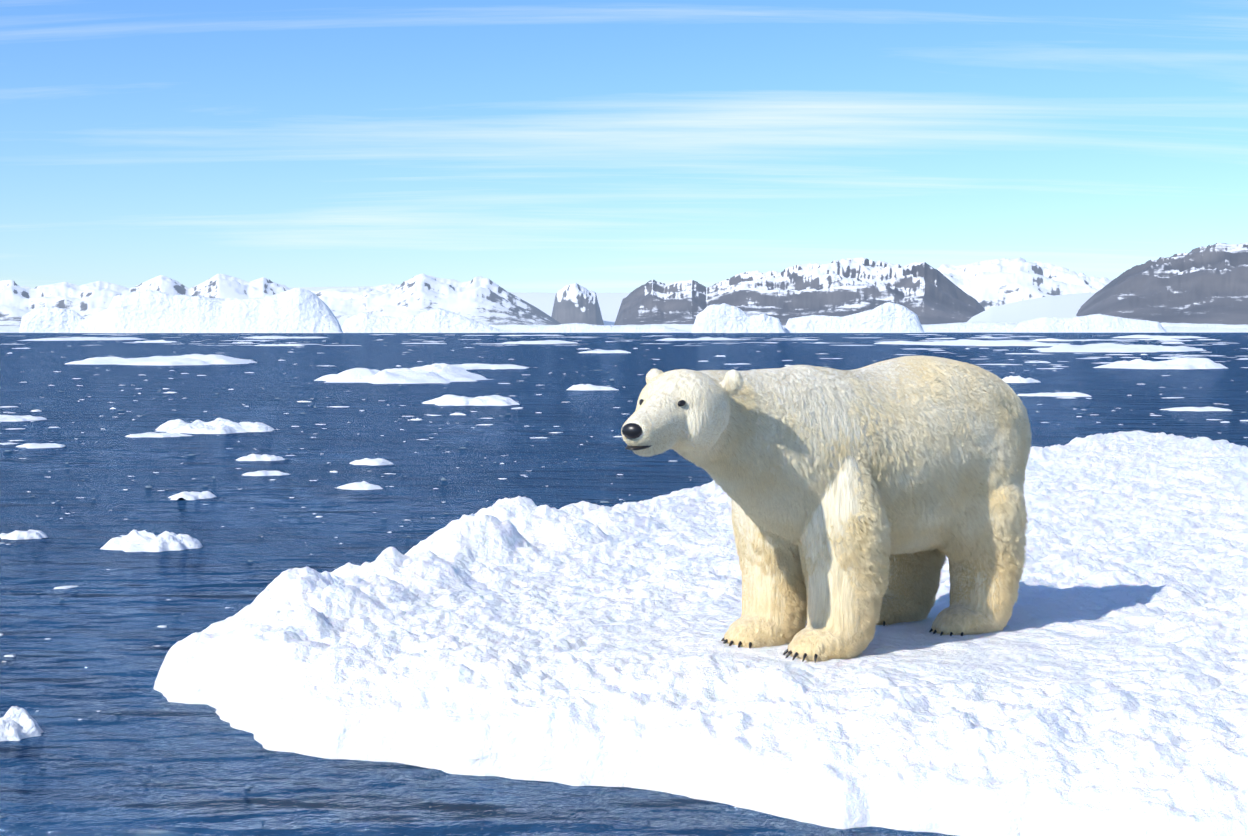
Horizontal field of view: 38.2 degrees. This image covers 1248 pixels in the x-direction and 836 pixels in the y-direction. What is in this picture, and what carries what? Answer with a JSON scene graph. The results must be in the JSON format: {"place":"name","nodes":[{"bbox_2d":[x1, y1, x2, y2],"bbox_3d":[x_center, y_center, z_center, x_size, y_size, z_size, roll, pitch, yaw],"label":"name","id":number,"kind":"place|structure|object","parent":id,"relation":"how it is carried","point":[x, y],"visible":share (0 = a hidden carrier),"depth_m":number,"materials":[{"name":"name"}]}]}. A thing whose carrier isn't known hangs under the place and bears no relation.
{"place":"outdoors","nodes":[
{"label":"outdoors","id":0,"kind":"place"},
{"bbox_2d":[0,273,560,326],"bbox_3d":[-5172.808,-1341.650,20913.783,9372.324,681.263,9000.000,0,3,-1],"label":"mountains","id":1,"kind":"structure","parent":0,"point":[486,301],"depth_m":19245.16,"materials":[{"name":"white snow"}]},
{"bbox_2d":[292,286,629,324],"bbox_3d":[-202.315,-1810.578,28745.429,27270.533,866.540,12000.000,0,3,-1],"label":"ice cap","id":2,"kind":"object","parent":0,"point":[609,304],"visible":0.06,"depth_m":27558.14,"materials":[{"name":"white snow"}]},
{"bbox_2d":[551,283,603,324],"bbox_3d":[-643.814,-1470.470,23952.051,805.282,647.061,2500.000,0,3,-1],"label":"nunatak","id":3,"kind":"structure","parent":2,"relation":"on","point":[575,303],"depth_m":23380.81,"materials":[{"name":"grey stone"}]},
{"bbox_2d":[0,332,1247,835],"bbox_3d":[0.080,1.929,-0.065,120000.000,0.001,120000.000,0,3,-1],"label":"sea","id":4,"kind":"structure","parent":0,"point":[94,660],"depth_m":21.68,"materials":[{"name":"liquid"}]},
{"bbox_2d":[0,328,17,332],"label":"iceberg","id":5,"kind":"object","parent":4,"relation":"on","point":[4,331],"visible":0.85,"depth_m":2535.14,"materials":[{"name":"white ice"}]},
{"bbox_2d":[19,307,84,332],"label":"iceberg","id":6,"kind":"object","parent":4,"relation":"on","point":[52,320],"visible":0.94,"depth_m":2448.95,"materials":[{"name":"white ice"}]},
{"bbox_2d":[73,287,342,332],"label":"iceberg","id":7,"kind":"object","parent":4,"relation":"on","point":[296,310],"visible":0.94,"depth_m":2075.26,"materials":[{"name":"white ice"}]},
{"bbox_2d":[341,308,517,332],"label":"iceberg","id":8,"kind":"object","parent":4,"relation":"on","point":[438,320],"visible":0.92,"depth_m":2322.24,"materials":[{"name":"white ice"}]},
{"bbox_2d":[519,323,690,332],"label":"iceberg","id":9,"kind":"object","parent":4,"relation":"on","point":[587,328],"visible":0.94,"depth_m":2629.16,"materials":[{"name":"white ice"}]},
{"bbox_2d":[0,334,1247,741],"bbox_3d":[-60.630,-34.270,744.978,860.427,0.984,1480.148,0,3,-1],"label":"floating ice","id":10,"kind":"structure","parent":4,"relation":"on","point":[18,724],"depth_m":68.03,"materials":[{"name":"white ice"}]},
{"bbox_2d":[0,322,1247,331],"bbox_3d":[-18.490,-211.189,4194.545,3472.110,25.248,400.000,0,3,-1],"label":"ice band","id":11,"kind":"object","parent":4,"relation":"on","point":[521,328],"visible":0.23,"depth_m":4027.43,"materials":[{"name":"white ice"}]},
{"bbox_2d":[0,366,1247,828],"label":"brash ice","id":12,"kind":"structure","parent":4,"relation":"on","point":[370,500],"depth_m":23.48,"materials":[{"name":"white ice"}]},
{"bbox_2d":[153,430,1247,835],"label":"ice floe","id":13,"kind":"object","parent":4,"relation":"on","point":[1097,684],"visible":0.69,"depth_m":8.49,"materials":[{"name":"white snow"}]},
{"bbox_2d":[621,355,1031,662],"bbox_3d":[0.981,0.430,9.012,3.028,1.461,0.959,-2,4,-41],"label":"polar bear","id":14,"kind":"object","parent":13,"relation":"on","point":[865,500],"visible":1,"depth_m":8.81},
{"bbox_2d":[691,303,784,332],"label":"iceberg","id":15,"kind":"object","parent":4,"relation":"on","point":[721,318],"visible":0.94,"depth_m":2248.33,"materials":[{"name":"white ice"}]},
{"bbox_2d":[784,302,924,332],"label":"iceberg","id":16,"kind":"object","parent":4,"relation":"on","point":[888,317],"visible":0.96,"depth_m":2286.38,"materials":[{"name":"white ice"}]},
{"bbox_2d":[1011,314,1167,332],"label":"iceberg","id":17,"kind":"object","parent":4,"relation":"on","point":[1097,323],"visible":0.94,"depth_m":2922.13,"materials":[{"name":"white ice"}]},
{"bbox_2d":[0,0,1247,292],"label":"sky","id":18,"kind":"structure","parent":0,"point":[524,146],"materials":[{"name":"blue"}]},
{"bbox_2d":[614,258,984,324],"bbox_3d":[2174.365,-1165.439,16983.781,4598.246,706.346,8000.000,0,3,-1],"label":"mountains","id":19,"kind":"structure","parent":0,"point":[926,293],"depth_m":15219.59,"materials":[{"name":"grey stone"}]},
{"bbox_2d":[937,257,1111,309],"bbox_3d":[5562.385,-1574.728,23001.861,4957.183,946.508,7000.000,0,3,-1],"label":"mountains","id":20,"kind":"structure","parent":0,"point":[986,284],"depth_m":21713.22,"materials":[{"name":"white snow"}]},
{"bbox_2d":[968,293,1094,321],"bbox_3d":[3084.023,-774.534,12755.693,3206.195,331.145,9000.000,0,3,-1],"label":"glacier","id":21,"kind":"object","parent":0,"point":[1066,305],"visible":0.52,"depth_m":12377.97,"materials":[{"name":"white ice"}]},
{"bbox_2d":[924,322,1247,332],"bbox_3d":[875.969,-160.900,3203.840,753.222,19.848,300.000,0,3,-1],"label":"glacier front","id":22,"kind":"object","parent":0,"point":[979,327],"visible":0.52,"depth_m":3067.12,"materials":[{"name":"white ice"}]},
{"bbox_2d":[1076,242,1247,324],"bbox_3d":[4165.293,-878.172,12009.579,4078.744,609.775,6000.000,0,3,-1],"label":"mountain","id":23,"kind":"structure","parent":0,"point":[1208,284],"depth_m":10612.83,"materials":[{"name":"grey stone"}]}
]}

